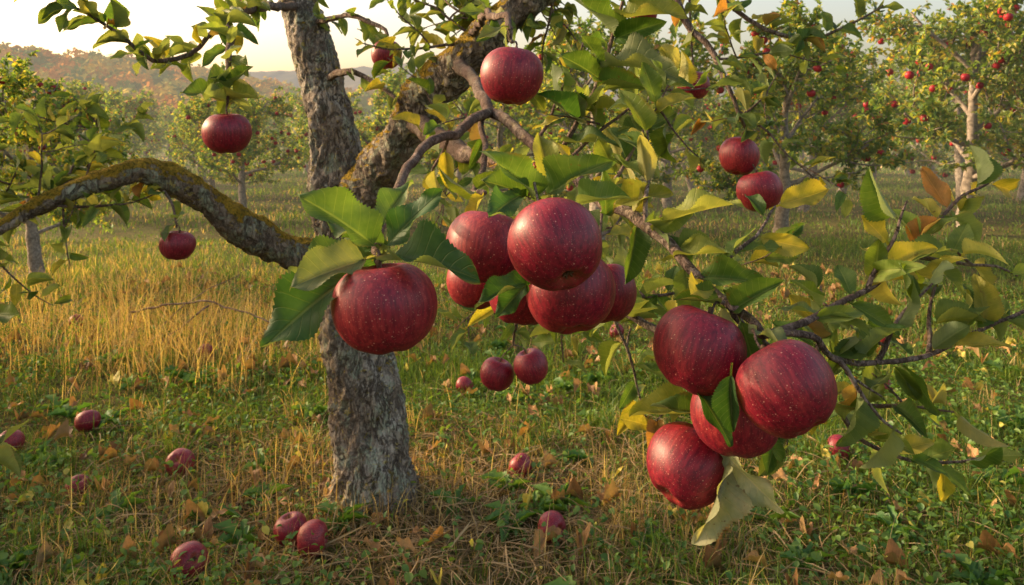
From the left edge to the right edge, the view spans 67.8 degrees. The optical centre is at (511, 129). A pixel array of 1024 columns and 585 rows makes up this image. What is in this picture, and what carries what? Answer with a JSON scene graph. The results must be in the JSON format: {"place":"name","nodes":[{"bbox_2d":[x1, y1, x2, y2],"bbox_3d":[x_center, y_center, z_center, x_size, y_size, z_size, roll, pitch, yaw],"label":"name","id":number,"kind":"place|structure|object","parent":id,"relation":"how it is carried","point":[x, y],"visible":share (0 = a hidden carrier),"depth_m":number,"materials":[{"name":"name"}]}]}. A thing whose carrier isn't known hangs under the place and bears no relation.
{"place":"outdoors","nodes":[
{"label":"outdoors","id":0,"kind":"place"},
{"bbox_2d":[196,344,213,359],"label":"fallen apple","id":1,"kind":"object","parent":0,"point":[209,345],"visible":0.36,"depth_m":3.58,"materials":[{"name":"red food"}]},
{"bbox_2d":[0,135,1023,584],"bbox_3d":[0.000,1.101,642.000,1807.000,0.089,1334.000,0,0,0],"label":"ground","id":2,"kind":"structure","parent":0,"point":[676,197],"depth_m":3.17,"materials":[{"name":"green plant"}]},
{"bbox_2d":[0,430,24,450],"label":"fallen apple","id":3,"kind":"object","parent":2,"relation":"on","point":[15,437],"visible":0.36,"depth_m":2.62,"materials":[{"name":"red food"}]},
{"bbox_2d":[0,50,139,287],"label":"apple tree","id":4,"kind":"object","parent":2,"relation":"on","point":[14,82],"visible":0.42,"depth_m":5.28,"materials":[{"name":"green plant"}]},
{"bbox_2d":[69,314,83,328],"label":"fallen apple","id":5,"kind":"object","parent":2,"relation":"on","point":[75,317],"visible":0.44,"depth_m":4.18,"materials":[{"name":"red food"}]},
{"bbox_2d":[64,474,91,500],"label":"fallen apple","id":6,"kind":"object","parent":2,"relation":"on","point":[81,483],"visible":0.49,"depth_m":2.30,"materials":[{"name":"red food"}]},
{"bbox_2d":[24,99,145,206],"bbox_3d":[-5.171,0.389,9.136,1.457,1.515,1.377,0,0,-23],"label":"apple tree","id":7,"kind":"object","parent":2,"relation":"on","point":[113,126],"visible":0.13,"depth_m":9.29,"materials":[{"name":"green plant"}]},
{"bbox_2d":[74,410,100,432],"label":"fallen apple","id":8,"kind":"object","parent":2,"relation":"on","point":[82,418],"visible":0.94,"depth_m":2.79,"materials":[{"name":"red food"}]},
{"bbox_2d":[165,448,194,476],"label":"fallen apple","id":9,"kind":"object","parent":2,"relation":"on","point":[174,456],"visible":0.81,"depth_m":2.46,"materials":[{"name":"red food"}]},
{"bbox_2d":[169,541,209,583],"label":"fallen apple","id":10,"kind":"object","parent":2,"relation":"on","point":[193,549],"visible":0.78,"depth_m":1.87,"materials":[{"name":"red food"}]},
{"bbox_2d":[130,274,268,348],"bbox_3d":[-1.493,0.941,3.849,0.949,0.285,0.500,0,0,44],"label":"dead branch","id":11,"kind":"object","parent":2,"relation":"on","point":[188,301],"visible":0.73,"depth_m":3.91,"materials":[{"name":"brown wood"}]},
{"bbox_2d":[149,94,268,187],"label":"apple tree","id":12,"kind":"object","parent":2,"relation":"on","point":[193,150],"visible":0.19,"depth_m":10.68,"materials":[{"name":"green plant"}]},
{"bbox_2d":[178,62,309,207],"bbox_3d":[-3.073,0.159,8.976,1.449,1.974,1.642,0,0,42],"label":"apple tree","id":13,"kind":"object","parent":2,"relation":"on","point":[246,156],"visible":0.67,"depth_m":8.78,"materials":[{"name":"green plant"}]},
{"bbox_2d":[273,511,307,546],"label":"fallen apple","id":14,"kind":"object","parent":2,"relation":"on","point":[284,530],"visible":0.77,"depth_m":2.02,"materials":[{"name":"red food"}]},
{"bbox_2d":[297,519,327,558],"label":"fallen apple","id":15,"kind":"object","parent":2,"relation":"on","point":[318,528],"visible":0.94,"depth_m":1.96,"materials":[{"name":"red food"}]},
{"bbox_2d":[297,63,478,186],"bbox_3d":[-1.347,0.159,8.834,2.029,1.995,1.767,0,0,-4],"label":"apple tree","id":16,"kind":"object","parent":2,"relation":"on","point":[395,82],"visible":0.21,"depth_m":8.92,"materials":[{"name":"green plant"}]},
{"bbox_2d":[0,247,782,559],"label":"dry grass","id":17,"kind":"structure","parent":2,"relation":"on","point":[126,321],"depth_m":3.62,"materials":[{"name":"yellow plant"}]},
{"bbox_2d":[456,376,472,392],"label":"fallen apple","id":18,"kind":"object","parent":2,"relation":"on","point":[465,381],"visible":0.81,"depth_m":3.18,"materials":[{"name":"red food"}]},
{"bbox_2d":[418,45,585,214],"bbox_3d":[0.088,0.110,8.170,1.907,2.097,2.018,0,0,21],"label":"apple tree","id":19,"kind":"object","parent":2,"relation":"on","point":[501,134],"visible":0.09,"depth_m":8.08,"materials":[{"name":"green plant"}]},
{"bbox_2d":[0,0,1023,545],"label":"apple tree","id":20,"kind":"object","parent":2,"relation":"on","point":[354,198],"visible":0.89,"depth_m":1.04,"materials":[{"name":"green plant"}]},
{"bbox_2d":[159,230,195,259],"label":"red apple","id":21,"kind":"object","parent":20,"relation":"attached to","point":[176,245],"visible":0.98,"depth_m":1.72,"materials":[{"name":"red food"}]},
{"bbox_2d":[201,111,251,153],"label":"red apple","id":22,"kind":"object","parent":20,"relation":"attached to","point":[226,133],"visible":1,"depth_m":1.27,"materials":[{"name":"red food"}]},
{"bbox_2d":[331,260,437,354],"bbox_3d":[-0.107,0.146,0.634,0.084,0.076,0.086,-9,-4,42],"label":"red apple","id":23,"kind":"object","parent":20,"relation":"attached to","point":[377,309],"visible":0.98,"depth_m":0.60,"materials":[{"name":"red food"}]},
{"bbox_2d":[371,41,401,68],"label":"red apple","id":24,"kind":"object","parent":20,"relation":"attached to","point":[378,54],"visible":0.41,"depth_m":1.97,"materials":[{"name":"red food"}]},
{"bbox_2d":[446,270,490,309],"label":"red apple","id":25,"kind":"object","parent":20,"relation":"attached to","point":[464,293],"visible":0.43,"depth_m":0.91,"materials":[{"name":"red food"}]},
{"bbox_2d":[446,208,515,282],"bbox_3d":[-0.028,0.122,0.801,0.086,0.079,0.084,4,-12,22],"label":"red apple","id":26,"kind":"object","parent":20,"relation":"attached to","point":[479,238],"visible":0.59,"depth_m":0.76,"materials":[{"name":"red food"}]},
{"bbox_2d":[480,357,513,391],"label":"red apple","id":27,"kind":"object","parent":20,"relation":"attached to","point":[497,374],"visible":1,"depth_m":1.82,"materials":[{"name":"red food"}]},
{"bbox_2d":[480,46,543,104],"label":"red apple","id":28,"kind":"object","parent":20,"relation":"attached to","point":[511,75],"visible":1,"depth_m":0.97,"materials":[{"name":"red food"}]},
{"bbox_2d":[489,295,538,324],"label":"red apple","id":29,"kind":"object","parent":20,"relation":"attached to","point":[521,315],"visible":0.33,"depth_m":0.83,"materials":[{"name":"red food"}]},
{"bbox_2d":[513,348,547,384],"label":"red apple","id":30,"kind":"object","parent":20,"relation":"attached to","point":[531,367],"visible":1,"depth_m":1.79,"materials":[{"name":"red food"}]},
{"bbox_2d":[507,197,601,290],"bbox_3d":[0.038,0.101,0.681,0.084,0.078,0.086,-23,-37,0],"label":"red apple","id":31,"kind":"object","parent":20,"relation":"attached to","point":[554,243],"visible":1,"depth_m":0.65,"materials":[{"name":"red food"}]},
{"bbox_2d":[526,259,615,333],"bbox_3d":[0.059,0.161,0.761,0.089,0.079,0.087,-1,-27,-10],"label":"red apple","id":32,"kind":"object","parent":20,"relation":"attached to","point":[587,304],"visible":0.59,"depth_m":0.73,"materials":[{"name":"red food"}]},
{"bbox_2d":[601,264,636,322],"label":"red apple","id":33,"kind":"object","parent":20,"relation":"attached to","point":[624,301],"visible":0.34,"depth_m":0.87,"materials":[{"name":"red food"}]},
{"bbox_2d":[633,14,656,17],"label":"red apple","id":34,"kind":"object","parent":20,"relation":"attached to","point":[654,16],"visible":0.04,"depth_m":2.17,"materials":[{"name":"red food"}]},
{"bbox_2d":[646,421,723,509],"bbox_3d":[0.181,0.345,0.786,0.084,0.077,0.082,39,-26,12],"label":"red apple","id":35,"kind":"object","parent":20,"relation":"attached to","point":[685,467],"visible":0.87,"depth_m":0.76,"materials":[{"name":"red food"}]},
{"bbox_2d":[677,72,709,98],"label":"red apple","id":36,"kind":"object","parent":20,"relation":"attached to","point":[699,93],"visible":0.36,"depth_m":1.87,"materials":[{"name":"red food"}]},
{"bbox_2d":[653,305,746,395],"bbox_3d":[0.177,0.207,0.721,0.086,0.081,0.084,19,-7,6],"label":"red apple","id":37,"kind":"object","parent":20,"relation":"attached to","point":[696,350],"visible":0.94,"depth_m":0.69,"materials":[{"name":"red food"}]},
{"bbox_2d":[690,394,778,458],"bbox_3d":[0.218,0.278,0.746,0.085,0.077,0.083,0,-11,-1],"label":"red apple","id":38,"kind":"object","parent":20,"relation":"attached to","point":[751,439],"visible":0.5,"depth_m":0.71,"materials":[{"name":"red food"}]},
{"bbox_2d":[719,137,759,174],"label":"red apple","id":39,"kind":"object","parent":20,"relation":"attached to","point":[737,156],"visible":0.97,"depth_m":1.47,"materials":[{"name":"red food"}]},
{"bbox_2d":[736,170,782,211],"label":"red apple","id":40,"kind":"object","parent":20,"relation":"attached to","point":[767,186],"visible":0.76,"depth_m":1.43,"materials":[{"name":"red food"}]},
{"bbox_2d":[735,339,837,438],"bbox_3d":[0.235,0.221,0.655,0.084,0.077,0.086,-15,-33,-22],"label":"red apple","id":41,"kind":"object","parent":20,"relation":"attached to","point":[786,388],"visible":0.99,"depth_m":0.63,"materials":[{"name":"red food"}]},
{"bbox_2d":[0,276,1023,584],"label":"clover weeds","id":42,"kind":"object","parent":2,"relation":"on","point":[794,552],"visible":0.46,"depth_m":2.28,"materials":[{"name":"green plant"}]},
{"bbox_2d":[0,367,1023,584],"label":"straw thatch","id":43,"kind":"object","parent":2,"relation":"on","point":[382,540],"visible":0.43,"depth_m":2.12,"materials":[{"name":"plant"}]},
{"bbox_2d":[0,261,1023,584],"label":"fallen leaves","id":44,"kind":"object","parent":2,"relation":"on","point":[894,553],"visible":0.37,"depth_m":2.43,"materials":[{"name":"brown plant"}]},
{"bbox_2d":[0,55,1023,200],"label":"distant orchard","id":45,"kind":"object","parent":2,"relation":"on","point":[156,127],"visible":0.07,"depth_m":13.14,"materials":[{"name":"green plant"}]},
{"bbox_2d":[508,453,531,478],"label":"fallen apple","id":46,"kind":"object","parent":2,"relation":"on","point":[515,464],"visible":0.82,"depth_m":2.40,"materials":[{"name":"red food"}]},
{"bbox_2d":[538,510,565,542],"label":"fallen apple","id":47,"kind":"object","parent":2,"relation":"on","point":[556,518],"visible":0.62,"depth_m":2.04,"materials":[{"name":"red food"}]},
{"bbox_2d":[506,75,620,193],"bbox_3d":[0.684,0.089,10.551,1.927,2.176,2.214,0,0,28],"label":"apple tree","id":48,"kind":"object","parent":2,"relation":"on","point":[583,151],"depth_m":10.40,"materials":[{"name":"green plant"}]},
{"bbox_2d":[609,324,623,337],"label":"fallen apple","id":49,"kind":"object","parent":2,"relation":"on","point":[616,332],"visible":0.49,"depth_m":3.98,"materials":[{"name":"red food"}]},
{"bbox_2d":[509,7,731,240],"bbox_3d":[0.951,0.004,6.851,2.119,2.330,2.242,0,0,-36],"label":"apple tree","id":50,"kind":"object","parent":2,"relation":"on","point":[567,125],"visible":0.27,"depth_m":6.61,"materials":[{"name":"green plant"}]},
{"bbox_2d":[617,29,743,207],"bbox_3d":[2.417,-0.149,10.896,2.189,2.632,1.932,0,0,9],"label":"apple tree","id":51,"kind":"object","parent":2,"relation":"on","point":[693,144],"visible":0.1,"depth_m":10.78,"materials":[{"name":"green plant"}]},
{"bbox_2d":[678,45,902,211],"bbox_3d":[3.758,-0.081,10.028,2.249,2.539,2.583,0,0,-37],"label":"apple tree","id":52,"kind":"object","parent":2,"relation":"on","point":[803,109],"visible":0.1,"depth_m":9.87,"materials":[{"name":"green plant"}]},
{"bbox_2d":[671,0,929,232],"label":"apple tree","id":53,"kind":"object","parent":2,"relation":"on","point":[791,82],"visible":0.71,"depth_m":6.35,"materials":[{"name":"green plant"}]},
{"bbox_2d":[827,434,850,462],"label":"fallen apple","id":54,"kind":"object","parent":2,"relation":"on","point":[833,439],"visible":0.52,"depth_m":2.47,"materials":[{"name":"red food"}]},
{"bbox_2d":[878,337,887,343],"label":"fallen apple","id":55,"kind":"object","parent":2,"relation":"on","point":[883,340],"visible":0.12,"depth_m":3.87,"materials":[{"name":"red food"}]},
{"bbox_2d":[855,0,1023,226],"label":"apple tree","id":56,"kind":"object","parent":2,"relation":"on","point":[986,22],"visible":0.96,"depth_m":7.62,"materials":[{"name":"green plant"}]},
{"bbox_2d":[884,32,1023,206],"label":"apple tree","id":57,"kind":"object","parent":2,"relation":"on","point":[931,157],"visible":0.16,"depth_m":11.16,"materials":[{"name":"green plant"}]},
{"bbox_2d":[1004,40,1023,152],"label":"apple tree","id":58,"kind":"object","parent":2,"relation":"on","point":[1016,139],"visible":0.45,"depth_m":7.44,"materials":[{"name":"green plant"}]},
{"bbox_2d":[0,0,1023,71],"label":"sky","id":59,"kind":"structure","parent":0,"point":[19,25],"materials":[{"name":"white"}]},
{"bbox_2d":[207,62,997,108],"bbox_3d":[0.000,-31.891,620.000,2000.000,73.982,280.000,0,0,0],"label":"hill","id":60,"kind":"structure","parent":0,"point":[292,77],"depth_m":641.77,"materials":[{"name":"green plant"}]},
{"bbox_2d":[0,41,386,122],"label":"autumn forest","id":61,"kind":"object","parent":60,"relation":"on","point":[169,84],"visible":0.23,"depth_m":221.26,"materials":[{"name":"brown plant"}]},
{"bbox_2d":[883,380,891,395],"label":"fallen apple","id":62,"kind":"object","parent":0,"point":[886,387],"visible":0.07,"depth_m":3.06,"materials":[{"name":"red food"}]}
]}

